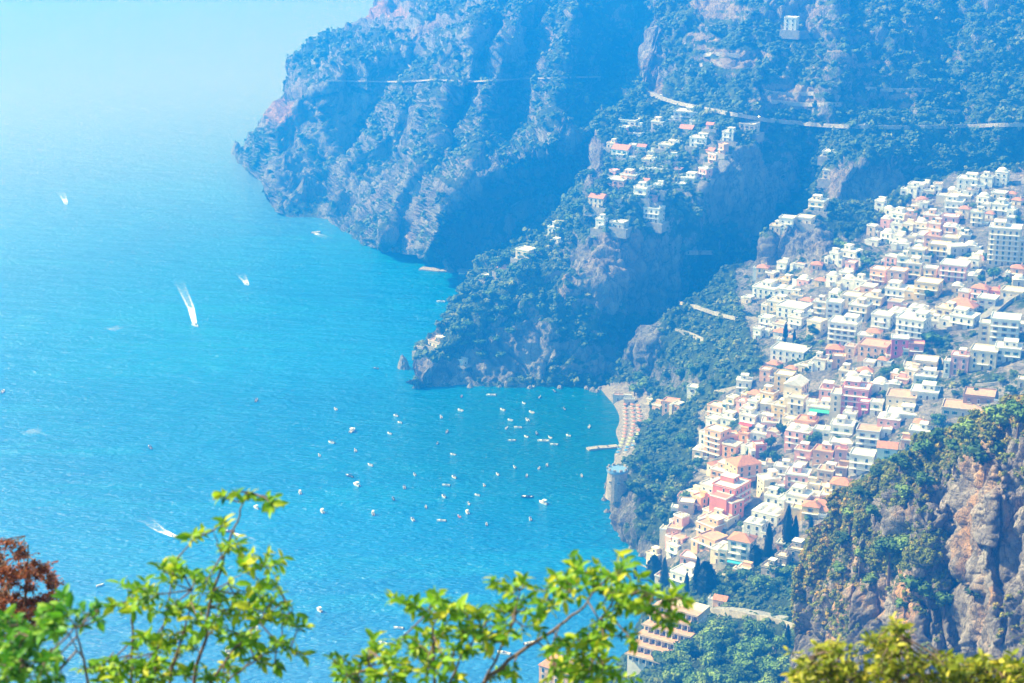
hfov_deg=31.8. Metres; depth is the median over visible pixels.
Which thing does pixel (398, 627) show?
motorboat
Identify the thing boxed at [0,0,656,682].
sea
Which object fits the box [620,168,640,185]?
house
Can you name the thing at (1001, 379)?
broadleaf tree
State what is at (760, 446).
house
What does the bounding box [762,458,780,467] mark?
house
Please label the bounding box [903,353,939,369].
house
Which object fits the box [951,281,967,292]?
house
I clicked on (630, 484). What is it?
broadleaf tree
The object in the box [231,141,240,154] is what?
sea rock
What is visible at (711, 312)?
retaining wall
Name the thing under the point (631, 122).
house
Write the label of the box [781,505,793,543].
cypress
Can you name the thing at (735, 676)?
broadleaf tree
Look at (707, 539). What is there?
house
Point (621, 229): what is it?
house
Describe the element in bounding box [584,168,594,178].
umbrella pine
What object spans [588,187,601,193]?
umbrella pine
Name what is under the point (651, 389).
broadleaf tree
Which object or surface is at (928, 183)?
house
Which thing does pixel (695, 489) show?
house
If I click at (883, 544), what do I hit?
pine tree
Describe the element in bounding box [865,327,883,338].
house
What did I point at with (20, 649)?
leafy shrub
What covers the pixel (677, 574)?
house
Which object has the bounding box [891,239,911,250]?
house
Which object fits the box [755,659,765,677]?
broadleaf tree
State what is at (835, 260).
house
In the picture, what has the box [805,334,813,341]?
broadleaf tree
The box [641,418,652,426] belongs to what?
broadleaf tree
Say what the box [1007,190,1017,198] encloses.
house
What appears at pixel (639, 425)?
broadleaf tree
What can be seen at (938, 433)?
shrub
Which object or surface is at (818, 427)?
house
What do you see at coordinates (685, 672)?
broadleaf tree
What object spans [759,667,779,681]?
broadleaf tree
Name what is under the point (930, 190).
house
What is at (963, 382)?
broadleaf tree
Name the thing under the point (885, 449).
house
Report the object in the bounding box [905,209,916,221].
house
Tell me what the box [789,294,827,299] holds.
terrace wall
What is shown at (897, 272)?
house
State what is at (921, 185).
house
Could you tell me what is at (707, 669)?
broadleaf tree
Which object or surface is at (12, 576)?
russet shrub
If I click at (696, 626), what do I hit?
broadleaf tree
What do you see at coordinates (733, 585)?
broadleaf tree
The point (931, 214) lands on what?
house
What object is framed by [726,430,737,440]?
house
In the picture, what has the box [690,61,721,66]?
terrace wall
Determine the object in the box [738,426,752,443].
house
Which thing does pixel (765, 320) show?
house
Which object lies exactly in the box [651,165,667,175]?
house
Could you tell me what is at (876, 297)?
house
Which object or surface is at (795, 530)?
cypress
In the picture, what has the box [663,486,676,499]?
broadleaf tree
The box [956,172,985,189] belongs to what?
house
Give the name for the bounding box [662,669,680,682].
broadleaf tree
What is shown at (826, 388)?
house
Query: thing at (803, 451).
house
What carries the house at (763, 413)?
on the town hillside
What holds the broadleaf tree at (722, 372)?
on the town hillside
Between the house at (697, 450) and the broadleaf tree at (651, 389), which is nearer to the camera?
the house at (697, 450)
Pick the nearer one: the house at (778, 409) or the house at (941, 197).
the house at (778, 409)
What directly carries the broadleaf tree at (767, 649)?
on the town hillside
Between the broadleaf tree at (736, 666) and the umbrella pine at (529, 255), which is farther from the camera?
the umbrella pine at (529, 255)
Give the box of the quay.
[418,267,467,271]
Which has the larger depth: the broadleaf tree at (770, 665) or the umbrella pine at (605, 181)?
the umbrella pine at (605, 181)
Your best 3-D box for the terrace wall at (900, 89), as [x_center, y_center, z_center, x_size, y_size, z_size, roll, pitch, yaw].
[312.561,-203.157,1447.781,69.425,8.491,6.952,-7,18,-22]
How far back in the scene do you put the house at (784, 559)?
881.18 m
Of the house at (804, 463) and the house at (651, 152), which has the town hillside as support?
the house at (804, 463)
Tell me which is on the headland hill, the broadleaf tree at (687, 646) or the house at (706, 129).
the house at (706, 129)
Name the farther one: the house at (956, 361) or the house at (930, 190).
the house at (930, 190)
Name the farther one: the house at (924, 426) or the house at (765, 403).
the house at (765, 403)
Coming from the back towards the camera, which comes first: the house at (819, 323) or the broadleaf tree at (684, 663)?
the house at (819, 323)
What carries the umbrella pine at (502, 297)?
on the headland hill
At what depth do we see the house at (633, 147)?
1415.88 m
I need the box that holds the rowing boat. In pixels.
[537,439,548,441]
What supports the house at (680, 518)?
on the town hillside
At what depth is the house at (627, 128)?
1447.58 m
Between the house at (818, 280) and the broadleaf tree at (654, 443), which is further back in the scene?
the house at (818, 280)
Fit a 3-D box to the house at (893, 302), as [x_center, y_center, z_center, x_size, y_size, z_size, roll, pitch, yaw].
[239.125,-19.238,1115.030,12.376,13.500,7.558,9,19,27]
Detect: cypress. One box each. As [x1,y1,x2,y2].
[659,557,668,590]
[684,572,689,591]
[692,557,699,589]
[692,560,718,595]
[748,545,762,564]
[763,522,772,557]
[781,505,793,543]
[782,322,787,341]
[784,624,791,650]
[791,515,799,539]
[792,329,795,342]
[807,517,813,528]
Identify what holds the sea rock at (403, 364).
in the sea
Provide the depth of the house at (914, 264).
1155.45 m
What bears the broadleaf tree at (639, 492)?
on the town hillside
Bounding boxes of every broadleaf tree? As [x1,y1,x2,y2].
[623,479,640,491]
[628,383,643,395]
[629,463,637,469]
[631,487,646,500]
[632,371,642,380]
[634,453,645,463]
[635,422,642,427]
[636,376,653,389]
[640,501,651,511]
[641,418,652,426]
[641,463,656,477]
[643,437,661,450]
[646,554,661,578]
[647,386,655,393]
[650,483,660,493]
[651,431,659,436]
[651,650,662,663]
[655,462,669,473]
[655,511,664,518]
[657,434,668,444]
[659,663,674,682]
[661,370,669,377]
[662,425,670,430]
[662,649,674,662]
[662,650,677,663]
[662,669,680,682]
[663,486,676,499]
[668,464,684,478]
[670,664,694,681]
[671,416,681,422]
[673,433,693,447]
[673,639,696,653]
[674,368,685,376]
[675,649,691,662]
[675,660,692,667]
[679,490,690,496]
[681,470,694,484]
[681,670,694,681]
[686,672,698,682]
[687,364,698,375]
[690,432,697,437]
[690,621,705,632]
[692,457,702,470]
[693,630,703,643]
[694,669,720,682]
[695,387,704,392]
[695,418,705,427]
[697,362,709,372]
[699,651,717,668]
[702,631,724,648]
[703,618,725,633]
[703,645,717,654]
[704,638,722,647]
[705,664,730,672]
[705,668,720,682]
[707,378,716,388]
[711,637,724,651]
[712,650,723,665]
[713,667,743,682]
[714,584,728,594]
[718,369,725,375]
[720,626,734,637]
[722,644,746,662]
[723,636,733,651]
[725,663,741,673]
[726,570,735,577]
[726,620,737,629]
[727,580,743,589]
[732,651,753,671]
[734,643,755,660]
[736,568,754,580]
[740,635,754,644]
[742,640,764,658]
[742,669,758,682]
[743,616,767,636]
[746,574,766,590]
[752,636,773,654]
[753,657,760,666]
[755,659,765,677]
[757,655,776,674]
[758,671,777,682]
[759,450,769,460]
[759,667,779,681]
[761,575,774,588]
[764,436,776,449]
[764,627,775,640]
[767,565,781,573]
[767,661,781,674]
[769,450,783,462]
[770,635,787,652]
[772,577,786,587]
[772,653,790,672]
[775,423,786,438]
[776,202,788,211]
[778,488,786,493]
[780,564,797,577]
[786,587,792,595]
[804,435,815,445]
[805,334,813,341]
[807,325,819,334]
[810,431,822,443]
[833,237,843,247]
[836,241,850,247]
[860,255,871,267]
[878,390,886,396]
[879,367,892,376]
[889,364,898,369]
[924,290,934,299]
[924,331,944,343]
[930,413,946,426]
[951,390,959,395]
[960,378,969,385]
[977,275,985,282]
[986,267,1001,279]
[997,376,1004,382]
[1004,277,1010,282]
[1004,385,1016,392]
[1009,369,1018,376]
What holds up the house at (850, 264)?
on the town hillside
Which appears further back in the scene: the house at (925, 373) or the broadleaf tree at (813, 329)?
the broadleaf tree at (813, 329)
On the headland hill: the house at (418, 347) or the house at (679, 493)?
the house at (418, 347)
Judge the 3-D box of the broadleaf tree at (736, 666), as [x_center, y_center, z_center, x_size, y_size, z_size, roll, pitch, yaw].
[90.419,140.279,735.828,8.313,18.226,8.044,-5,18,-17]
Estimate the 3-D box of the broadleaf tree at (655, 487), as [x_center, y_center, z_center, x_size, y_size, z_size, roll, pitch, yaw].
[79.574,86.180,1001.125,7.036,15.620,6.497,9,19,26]
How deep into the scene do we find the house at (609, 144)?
1429.83 m
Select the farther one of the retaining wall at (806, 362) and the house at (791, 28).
the house at (791, 28)
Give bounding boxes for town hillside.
[601,162,1023,682]
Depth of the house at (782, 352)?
1094.07 m
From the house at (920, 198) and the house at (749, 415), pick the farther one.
the house at (920, 198)
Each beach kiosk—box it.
[613,390,623,403]
[623,394,634,406]
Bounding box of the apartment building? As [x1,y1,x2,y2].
[986,219,1023,268]
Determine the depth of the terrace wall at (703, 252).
1332.90 m
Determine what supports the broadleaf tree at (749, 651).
on the town hillside
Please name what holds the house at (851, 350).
on the town hillside
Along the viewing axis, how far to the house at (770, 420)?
1033.20 m
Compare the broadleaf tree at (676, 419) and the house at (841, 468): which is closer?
the house at (841, 468)
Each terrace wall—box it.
[675,328,703,340]
[685,250,712,254]
[689,518,696,525]
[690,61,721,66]
[698,468,706,473]
[700,52,739,58]
[714,386,735,392]
[744,316,785,320]
[765,90,814,95]
[770,99,840,106]
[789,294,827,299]
[865,87,935,91]
[885,109,960,113]
[967,382,1002,386]
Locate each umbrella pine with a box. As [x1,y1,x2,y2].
[451,325,465,334]
[464,320,473,325]
[472,338,485,345]
[473,307,482,314]
[476,351,485,359]
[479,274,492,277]
[482,289,496,295]
[489,256,503,263]
[491,335,500,341]
[494,269,503,275]
[494,351,505,357]
[495,304,507,311]
[499,253,509,258]
[500,295,510,300]
[505,326,515,335]
[506,265,516,270]
[517,258,529,262]
[523,253,535,258]
[533,246,546,253]
[545,239,554,245]
[553,228,565,233]
[563,214,571,219]
[568,204,581,210]
[571,190,579,195]
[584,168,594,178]
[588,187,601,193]
[597,177,612,185]
[609,194,621,200]
[619,187,630,192]
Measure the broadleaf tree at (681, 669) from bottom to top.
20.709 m
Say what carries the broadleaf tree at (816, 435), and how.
on the town hillside
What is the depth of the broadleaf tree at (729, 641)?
775.65 m
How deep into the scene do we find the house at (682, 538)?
956.53 m
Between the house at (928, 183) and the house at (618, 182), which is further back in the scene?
the house at (618, 182)
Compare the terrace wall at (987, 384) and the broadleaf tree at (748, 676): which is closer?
the broadleaf tree at (748, 676)
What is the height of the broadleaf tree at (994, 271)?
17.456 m
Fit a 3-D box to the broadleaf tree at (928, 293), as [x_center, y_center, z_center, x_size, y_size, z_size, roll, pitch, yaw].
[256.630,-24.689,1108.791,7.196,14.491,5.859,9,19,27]
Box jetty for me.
[586,444,618,450]
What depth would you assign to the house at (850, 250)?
1209.65 m
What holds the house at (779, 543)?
on the town hillside
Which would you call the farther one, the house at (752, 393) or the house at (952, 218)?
the house at (952, 218)
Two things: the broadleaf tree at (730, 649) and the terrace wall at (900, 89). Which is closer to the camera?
the broadleaf tree at (730, 649)
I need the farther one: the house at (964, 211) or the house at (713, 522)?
the house at (964, 211)
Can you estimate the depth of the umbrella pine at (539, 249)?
1308.49 m
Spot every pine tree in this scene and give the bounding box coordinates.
[871,536,902,586]
[899,574,935,603]
[930,591,953,631]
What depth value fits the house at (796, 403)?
1031.80 m
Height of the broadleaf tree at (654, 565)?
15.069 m
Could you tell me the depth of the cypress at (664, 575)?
929.89 m
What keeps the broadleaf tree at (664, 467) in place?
on the town hillside
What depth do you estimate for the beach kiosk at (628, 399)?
1206.30 m
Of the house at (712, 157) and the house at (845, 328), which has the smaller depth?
the house at (845, 328)
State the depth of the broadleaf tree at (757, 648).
749.05 m
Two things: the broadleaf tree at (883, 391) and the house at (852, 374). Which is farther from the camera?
the house at (852, 374)
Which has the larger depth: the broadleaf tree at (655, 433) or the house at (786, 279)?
the house at (786, 279)
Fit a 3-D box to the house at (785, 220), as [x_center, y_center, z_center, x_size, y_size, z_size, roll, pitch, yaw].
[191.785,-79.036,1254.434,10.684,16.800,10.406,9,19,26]
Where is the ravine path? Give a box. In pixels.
[716,606,791,622]
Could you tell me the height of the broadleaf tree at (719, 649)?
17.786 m
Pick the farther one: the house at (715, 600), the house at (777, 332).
the house at (777, 332)
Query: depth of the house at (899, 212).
1260.66 m
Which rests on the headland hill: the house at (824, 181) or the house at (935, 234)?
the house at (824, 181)
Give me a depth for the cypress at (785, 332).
1115.28 m
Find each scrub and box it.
[238,0,653,268]
[412,0,1023,386]
[582,161,1023,682]
[789,390,1023,680]
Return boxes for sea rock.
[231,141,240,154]
[397,355,409,369]
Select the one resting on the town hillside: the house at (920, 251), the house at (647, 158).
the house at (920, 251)
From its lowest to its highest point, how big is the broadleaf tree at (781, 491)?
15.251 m
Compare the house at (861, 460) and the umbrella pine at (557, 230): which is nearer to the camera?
the house at (861, 460)
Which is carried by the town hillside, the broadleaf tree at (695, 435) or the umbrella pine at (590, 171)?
the broadleaf tree at (695, 435)
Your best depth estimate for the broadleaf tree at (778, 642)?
756.24 m
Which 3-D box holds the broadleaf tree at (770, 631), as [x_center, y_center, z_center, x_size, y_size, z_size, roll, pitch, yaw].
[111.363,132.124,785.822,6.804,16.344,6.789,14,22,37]
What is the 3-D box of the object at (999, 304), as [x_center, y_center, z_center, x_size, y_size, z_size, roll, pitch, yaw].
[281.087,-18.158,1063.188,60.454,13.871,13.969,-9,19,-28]
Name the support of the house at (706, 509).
on the town hillside
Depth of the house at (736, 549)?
904.07 m
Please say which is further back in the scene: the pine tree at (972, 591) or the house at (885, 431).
the house at (885, 431)
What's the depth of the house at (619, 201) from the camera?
1311.05 m
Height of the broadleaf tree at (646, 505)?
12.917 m
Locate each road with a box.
[644,87,1023,128]
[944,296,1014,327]
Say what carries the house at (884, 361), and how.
on the town hillside
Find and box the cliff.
[784,394,1023,682]
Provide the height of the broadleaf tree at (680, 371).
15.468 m
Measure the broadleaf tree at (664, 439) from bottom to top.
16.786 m
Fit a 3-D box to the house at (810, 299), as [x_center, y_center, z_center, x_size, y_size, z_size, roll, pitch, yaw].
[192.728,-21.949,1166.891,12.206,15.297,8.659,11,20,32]
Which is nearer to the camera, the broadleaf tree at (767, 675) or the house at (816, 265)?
the broadleaf tree at (767, 675)
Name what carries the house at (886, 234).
on the town hillside
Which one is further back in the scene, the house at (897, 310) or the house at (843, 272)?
the house at (843, 272)
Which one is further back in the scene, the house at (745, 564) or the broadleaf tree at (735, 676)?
the house at (745, 564)
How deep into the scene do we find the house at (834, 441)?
973.70 m
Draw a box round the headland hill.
[406,0,1023,388]
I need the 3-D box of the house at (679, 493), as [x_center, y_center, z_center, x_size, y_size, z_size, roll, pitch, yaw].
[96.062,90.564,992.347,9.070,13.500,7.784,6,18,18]
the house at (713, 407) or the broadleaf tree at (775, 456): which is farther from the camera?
the house at (713, 407)
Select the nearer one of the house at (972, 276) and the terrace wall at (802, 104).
the house at (972, 276)
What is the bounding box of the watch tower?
[605,463,627,501]
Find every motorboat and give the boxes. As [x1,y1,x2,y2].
[394,626,404,629]
[497,650,511,655]
[521,495,533,497]
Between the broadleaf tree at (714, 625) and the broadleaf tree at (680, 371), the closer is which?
the broadleaf tree at (714, 625)
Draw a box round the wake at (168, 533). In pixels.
[160,531,174,536]
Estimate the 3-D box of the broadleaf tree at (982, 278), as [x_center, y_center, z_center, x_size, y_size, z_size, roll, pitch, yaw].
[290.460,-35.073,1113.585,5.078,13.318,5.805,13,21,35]
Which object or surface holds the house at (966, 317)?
on the town hillside
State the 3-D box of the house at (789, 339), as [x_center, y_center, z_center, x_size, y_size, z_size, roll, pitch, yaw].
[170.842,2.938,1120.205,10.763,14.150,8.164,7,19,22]
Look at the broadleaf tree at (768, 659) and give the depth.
732.72 m
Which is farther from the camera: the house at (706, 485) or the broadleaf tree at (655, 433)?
the broadleaf tree at (655, 433)
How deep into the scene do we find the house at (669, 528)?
962.70 m
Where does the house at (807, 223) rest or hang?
on the town hillside
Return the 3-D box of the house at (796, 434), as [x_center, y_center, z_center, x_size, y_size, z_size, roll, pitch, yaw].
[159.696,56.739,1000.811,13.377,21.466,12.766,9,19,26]
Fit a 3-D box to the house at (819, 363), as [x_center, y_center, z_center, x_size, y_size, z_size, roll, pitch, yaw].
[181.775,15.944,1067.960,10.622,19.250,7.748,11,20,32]
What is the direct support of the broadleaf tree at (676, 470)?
on the town hillside
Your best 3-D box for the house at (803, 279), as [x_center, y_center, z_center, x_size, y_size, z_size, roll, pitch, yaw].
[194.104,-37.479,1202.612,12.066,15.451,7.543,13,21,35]
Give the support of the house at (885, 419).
on the town hillside
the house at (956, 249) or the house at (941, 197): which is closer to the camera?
the house at (956, 249)
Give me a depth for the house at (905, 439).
938.49 m
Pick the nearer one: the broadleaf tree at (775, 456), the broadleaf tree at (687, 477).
the broadleaf tree at (775, 456)
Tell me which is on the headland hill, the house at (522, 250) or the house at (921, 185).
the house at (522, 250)
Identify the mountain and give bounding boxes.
[235,0,655,272]
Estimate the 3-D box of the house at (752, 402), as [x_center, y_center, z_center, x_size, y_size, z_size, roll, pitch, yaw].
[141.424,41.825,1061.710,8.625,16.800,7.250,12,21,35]
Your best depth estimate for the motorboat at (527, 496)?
1060.81 m
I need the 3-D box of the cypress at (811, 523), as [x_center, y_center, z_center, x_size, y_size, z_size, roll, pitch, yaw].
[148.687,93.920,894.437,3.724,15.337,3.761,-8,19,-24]
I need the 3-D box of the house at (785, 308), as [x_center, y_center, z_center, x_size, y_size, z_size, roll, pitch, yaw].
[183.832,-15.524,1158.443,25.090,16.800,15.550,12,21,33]
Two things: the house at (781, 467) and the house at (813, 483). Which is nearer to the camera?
the house at (813, 483)
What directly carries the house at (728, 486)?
on the town hillside
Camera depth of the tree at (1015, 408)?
487.47 m
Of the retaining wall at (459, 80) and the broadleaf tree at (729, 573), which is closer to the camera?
the broadleaf tree at (729, 573)
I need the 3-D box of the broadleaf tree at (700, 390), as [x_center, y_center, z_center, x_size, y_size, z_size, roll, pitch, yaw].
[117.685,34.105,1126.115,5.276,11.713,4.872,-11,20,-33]
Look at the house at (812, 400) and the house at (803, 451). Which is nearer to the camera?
the house at (803, 451)
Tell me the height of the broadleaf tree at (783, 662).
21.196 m
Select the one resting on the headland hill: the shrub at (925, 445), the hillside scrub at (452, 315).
the hillside scrub at (452, 315)
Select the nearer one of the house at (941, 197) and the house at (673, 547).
the house at (673, 547)
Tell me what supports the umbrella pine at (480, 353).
on the headland hill
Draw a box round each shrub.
[0,535,68,642]
[0,583,109,682]
[69,487,316,682]
[323,549,695,682]
[779,611,1023,682]
[831,560,846,573]
[833,531,851,547]
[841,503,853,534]
[850,484,874,497]
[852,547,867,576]
[862,573,878,585]
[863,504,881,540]
[869,464,884,476]
[887,452,909,471]
[893,534,909,550]
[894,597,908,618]
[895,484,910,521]
[912,437,937,455]
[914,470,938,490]
[929,427,946,441]
[945,438,959,474]
[950,419,975,437]
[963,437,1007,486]
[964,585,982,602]
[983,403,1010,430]
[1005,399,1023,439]
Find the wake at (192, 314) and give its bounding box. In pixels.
[184,300,196,323]
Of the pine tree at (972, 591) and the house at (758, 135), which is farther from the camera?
the house at (758, 135)
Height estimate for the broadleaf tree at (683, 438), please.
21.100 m
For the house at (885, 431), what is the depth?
958.10 m
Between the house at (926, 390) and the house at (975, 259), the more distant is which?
the house at (975, 259)
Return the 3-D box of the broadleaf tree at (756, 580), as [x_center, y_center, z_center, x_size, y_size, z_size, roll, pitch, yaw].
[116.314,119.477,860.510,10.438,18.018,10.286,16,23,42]
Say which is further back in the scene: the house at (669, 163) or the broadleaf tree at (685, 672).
the house at (669, 163)
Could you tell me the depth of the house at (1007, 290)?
1077.69 m
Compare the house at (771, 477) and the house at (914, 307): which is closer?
the house at (771, 477)
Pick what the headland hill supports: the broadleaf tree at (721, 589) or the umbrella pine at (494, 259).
the umbrella pine at (494, 259)
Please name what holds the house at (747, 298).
on the town hillside
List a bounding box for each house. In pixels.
[412,345,425,358]
[425,335,444,350]
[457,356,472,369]
[478,272,491,283]
[492,264,507,279]
[510,245,536,263]
[538,654,589,682]
[545,220,563,236]
[547,237,562,250]
[583,193,607,216]
[590,214,608,238]
[602,138,617,151]
[607,175,626,190]
[608,168,619,176]
[608,198,624,210]
[608,219,632,238]
[609,143,631,160]
[615,125,632,135]
[618,117,641,127]
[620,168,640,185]
[628,143,636,153]
[629,181,651,199]
[629,186,651,208]
[633,129,644,137]
[633,144,647,156]
[637,155,652,164]
[641,396,652,408]
[641,545,661,568]
[643,205,669,233]
[644,148,653,156]
[646,156,654,163]
[648,194,661,207]
[650,116,665,133]
[650,180,667,200]
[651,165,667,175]
[651,399,661,409]
[654,139,677,152]
[654,571,669,586]
[659,522,684,549]
[662,396,680,415]
[664,152,680,166]
[665,532,689,549]
[665,537,681,558]
[669,105,697,127]
[669,400,684,414]
[669,510,689,526]
[669,562,694,587]
[671,496,695,513]
[672,171,698,183]
[672,181,686,190]
[677,491,691,502]
[679,124,694,135]
[679,549,696,563]
[684,484,699,493]
[685,132,708,155]
[687,383,698,397]
[691,529,727,553]
[692,445,707,463]
[692,490,708,510]
[695,514,725,535]
[697,166,715,185]
[698,507,738,528]
[699,423,730,458]
[700,477,719,494]
[701,122,716,132]
[701,147,715,159]
[702,506,708,513]
[703,151,717,165]
[705,414,719,426]
[706,400,723,415]
[707,457,730,475]
[708,593,729,607]
[709,471,752,514]
[710,459,725,478]
[710,540,727,563]
[713,142,732,160]
[717,127,741,146]
[717,531,757,569]
[720,409,736,425]
[720,496,744,518]
[722,393,739,412]
[722,439,742,457]
[725,452,768,481]
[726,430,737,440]
[732,560,753,574]
[736,373,752,394]
[736,395,747,412]
[738,406,760,427]
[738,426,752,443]
[739,121,763,142]
[739,403,755,420]
[740,440,752,453]
[741,294,754,303]
[741,389,760,398]
[743,397,759,410]
[744,424,766,440]
[744,516,773,537]
[748,438,766,458]
[751,503,785,525]
[752,263,769,281]
[752,279,782,298]
[753,323,764,339]
[755,384,778,401]
[756,468,781,501]
[758,313,775,327]
[758,409,770,421]
[759,364,773,381]
[760,398,774,411]
[760,557,781,577]
[761,294,789,313]
[761,413,779,430]
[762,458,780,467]
[763,326,773,336]
[764,485,780,505]
[765,268,778,278]
[766,359,784,368]
[766,427,781,437]
[769,220,785,234]
[770,341,811,362]
[772,319,787,330]
[772,328,792,339]
[772,398,788,417]
[773,274,792,284]
[773,458,790,479]
[774,369,796,393]
[774,550,790,567]
[775,463,811,490]
[776,257,789,272]
[776,299,812,319]
[776,538,785,550]
[777,335,796,342]
[777,483,814,514]
[778,214,795,228]
[778,284,795,293]
[779,15,800,39]
[781,537,804,563]
[782,414,796,424]
[783,374,809,412]
[783,475,814,484]
[784,364,797,370]
[785,423,812,453]
[787,392,808,414]
[787,415,816,427]
[788,310,808,329]
[789,460,807,467]
[790,261,806,271]
[791,288,805,300]
[791,498,829,521]
[792,274,812,285]
[794,213,819,232]
[794,441,813,461]
[795,412,818,426]
[798,361,807,371]
[800,296,813,303]
[801,499,826,520]
[803,194,828,217]
[806,316,827,337]
[806,396,819,414]
[806,476,821,490]
[807,295,826,317]
[807,351,829,372]
[808,397,829,415]
[808,401,829,407]
[809,482,829,498]
[810,260,823,272]
[812,441,834,466]
[813,424,826,443]
[814,276,825,285]
[817,148,836,165]
[817,168,831,188]
[817,461,836,482]
[819,380,839,400]
[822,414,856,442]
[824,247,843,266]
[825,343,844,359]
[826,271,841,287]
[826,298,844,318]
[827,313,862,344]
[827,352,845,371]
[828,288,842,298]
[829,249,844,267]
[829,376,871,423]
[829,435,852,452]
[829,476,855,494]
[834,442,849,462]
[835,460,848,476]
[837,274,856,289]
[838,362,856,379]
[839,269,853,280]
[840,243,867,265]
[840,290,863,306]
[840,371,858,387]
[842,406,859,422]
[844,258,858,272]
[845,341,857,358]
[848,297,872,322]
[848,447,876,478]
[852,282,878,292]
[854,273,870,287]
[855,423,880,448]
[856,289,885,308]
[857,331,873,343]
[857,337,890,361]
[857,365,873,373]
[858,398,870,417]
[859,370,872,381]
[863,358,876,367]
[864,237,881,247]
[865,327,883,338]
[866,223,880,237]
[868,377,889,384]
[869,265,888,285]
[869,378,887,394]
[870,309,894,331]
[870,396,884,416]
[874,196,887,210]
[876,355,893,366]
[876,440,898,458]
[877,411,901,429]
[880,215,892,228]
[880,228,896,244]
[881,253,896,266]
[881,426,892,437]
[883,205,895,215]
[883,379,900,391]
[885,279,913,302]
[885,387,921,410]
[886,266,908,285]
[886,402,917,420]
[887,297,908,308]
[888,306,913,324]
[890,368,899,378]
[891,206,907,221]
[891,217,903,232]
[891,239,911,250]
[891,334,908,358]
[892,230,905,242]
[895,309,931,339]
[895,371,909,384]
[896,250,908,266]
[900,181,926,195]
[900,218,914,233]
[900,432,911,448]
[901,362,920,381]
[902,233,912,241]
[903,339,924,356]
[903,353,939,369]
[904,276,943,299]
[905,205,918,211]
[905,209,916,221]
[906,256,923,279]
[907,181,918,197]
[908,230,928,242]
[908,303,928,311]
[908,420,932,435]
[909,245,932,264]
[910,380,940,400]
[911,198,922,204]
[913,366,938,382]
[913,417,926,425]
[914,218,928,232]
[914,237,923,245]
[916,198,929,208]
[917,195,932,202]
[917,208,942,220]
[919,185,935,196]
[922,179,930,187]
[923,264,938,277]
[924,229,943,246]
[928,239,951,259]
[929,217,943,231]
[930,300,955,317]
[931,314,939,327]
[933,181,942,193]
[936,192,972,203]
[939,258,982,282]
[939,306,980,329]
[941,213,960,224]
[941,234,965,243]
[941,398,981,419]
[943,223,959,234]
[943,347,969,377]
[944,194,965,212]
[945,242,967,258]
[945,297,978,311]
[948,186,960,193]
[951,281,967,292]
[955,204,971,218]
[955,256,968,259]
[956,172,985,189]
[956,229,971,241]
[957,227,972,234]
[958,286,970,298]
[962,184,978,196]
[963,386,997,404]
[965,240,981,250]
[967,272,979,282]
[969,253,982,268]
[969,343,998,371]
[970,206,989,227]
[970,283,995,298]
[971,250,985,260]
[975,293,999,310]
[976,192,993,206]
[978,311,1021,344]
[980,171,994,187]
[981,200,991,211]
[985,210,995,219]
[989,285,1000,294]
[991,189,1010,201]
[992,197,1013,215]
[994,167,1009,185]
[994,337,1022,365]
[1000,285,1023,298]
[1005,263,1023,281]
[1006,215,1016,223]
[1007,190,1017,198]
[1007,206,1017,214]
[1010,196,1023,205]
[1012,274,1023,285]
[1017,375,1023,387]
[1020,320,1023,330]
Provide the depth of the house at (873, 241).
1239.13 m
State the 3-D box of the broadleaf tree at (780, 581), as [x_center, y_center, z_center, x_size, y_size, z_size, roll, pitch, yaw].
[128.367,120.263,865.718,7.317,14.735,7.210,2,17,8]
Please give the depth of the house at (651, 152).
1397.33 m
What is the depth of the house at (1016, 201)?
1231.52 m
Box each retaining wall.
[325,76,600,82]
[677,301,735,319]
[710,608,793,629]
[772,359,813,381]
[946,294,1019,331]
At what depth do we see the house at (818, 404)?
1021.59 m
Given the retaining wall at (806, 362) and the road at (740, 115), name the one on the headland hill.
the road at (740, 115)
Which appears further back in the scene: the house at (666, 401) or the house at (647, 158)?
the house at (647, 158)
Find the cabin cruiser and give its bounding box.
[539,499,547,504]
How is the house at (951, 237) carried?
on the town hillside
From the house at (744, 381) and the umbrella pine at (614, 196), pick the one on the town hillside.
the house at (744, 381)
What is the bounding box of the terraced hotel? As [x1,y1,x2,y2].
[625,597,709,675]
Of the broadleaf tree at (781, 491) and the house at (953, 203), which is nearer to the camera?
the broadleaf tree at (781, 491)
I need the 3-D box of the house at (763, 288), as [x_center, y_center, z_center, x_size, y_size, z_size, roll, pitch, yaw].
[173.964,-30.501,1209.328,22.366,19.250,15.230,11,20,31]
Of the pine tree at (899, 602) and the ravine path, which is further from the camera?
the ravine path
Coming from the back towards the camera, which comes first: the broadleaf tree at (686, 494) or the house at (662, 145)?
the house at (662, 145)
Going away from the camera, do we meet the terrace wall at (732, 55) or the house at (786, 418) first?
the house at (786, 418)
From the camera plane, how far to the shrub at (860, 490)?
565.00 m
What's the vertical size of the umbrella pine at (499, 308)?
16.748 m
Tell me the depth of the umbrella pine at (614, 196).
1307.29 m
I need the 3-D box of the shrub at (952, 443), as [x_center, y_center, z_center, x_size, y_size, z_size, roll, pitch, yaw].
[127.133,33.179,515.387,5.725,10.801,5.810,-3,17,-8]
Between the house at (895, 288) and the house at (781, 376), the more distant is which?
the house at (895, 288)
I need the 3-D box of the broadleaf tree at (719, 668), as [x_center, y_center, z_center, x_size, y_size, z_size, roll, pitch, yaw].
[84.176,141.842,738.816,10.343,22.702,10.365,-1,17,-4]
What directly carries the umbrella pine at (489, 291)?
on the headland hill
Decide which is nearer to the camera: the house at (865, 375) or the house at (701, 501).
the house at (701, 501)
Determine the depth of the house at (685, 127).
1401.33 m
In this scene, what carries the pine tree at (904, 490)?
on the cliff
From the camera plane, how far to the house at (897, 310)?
1082.97 m

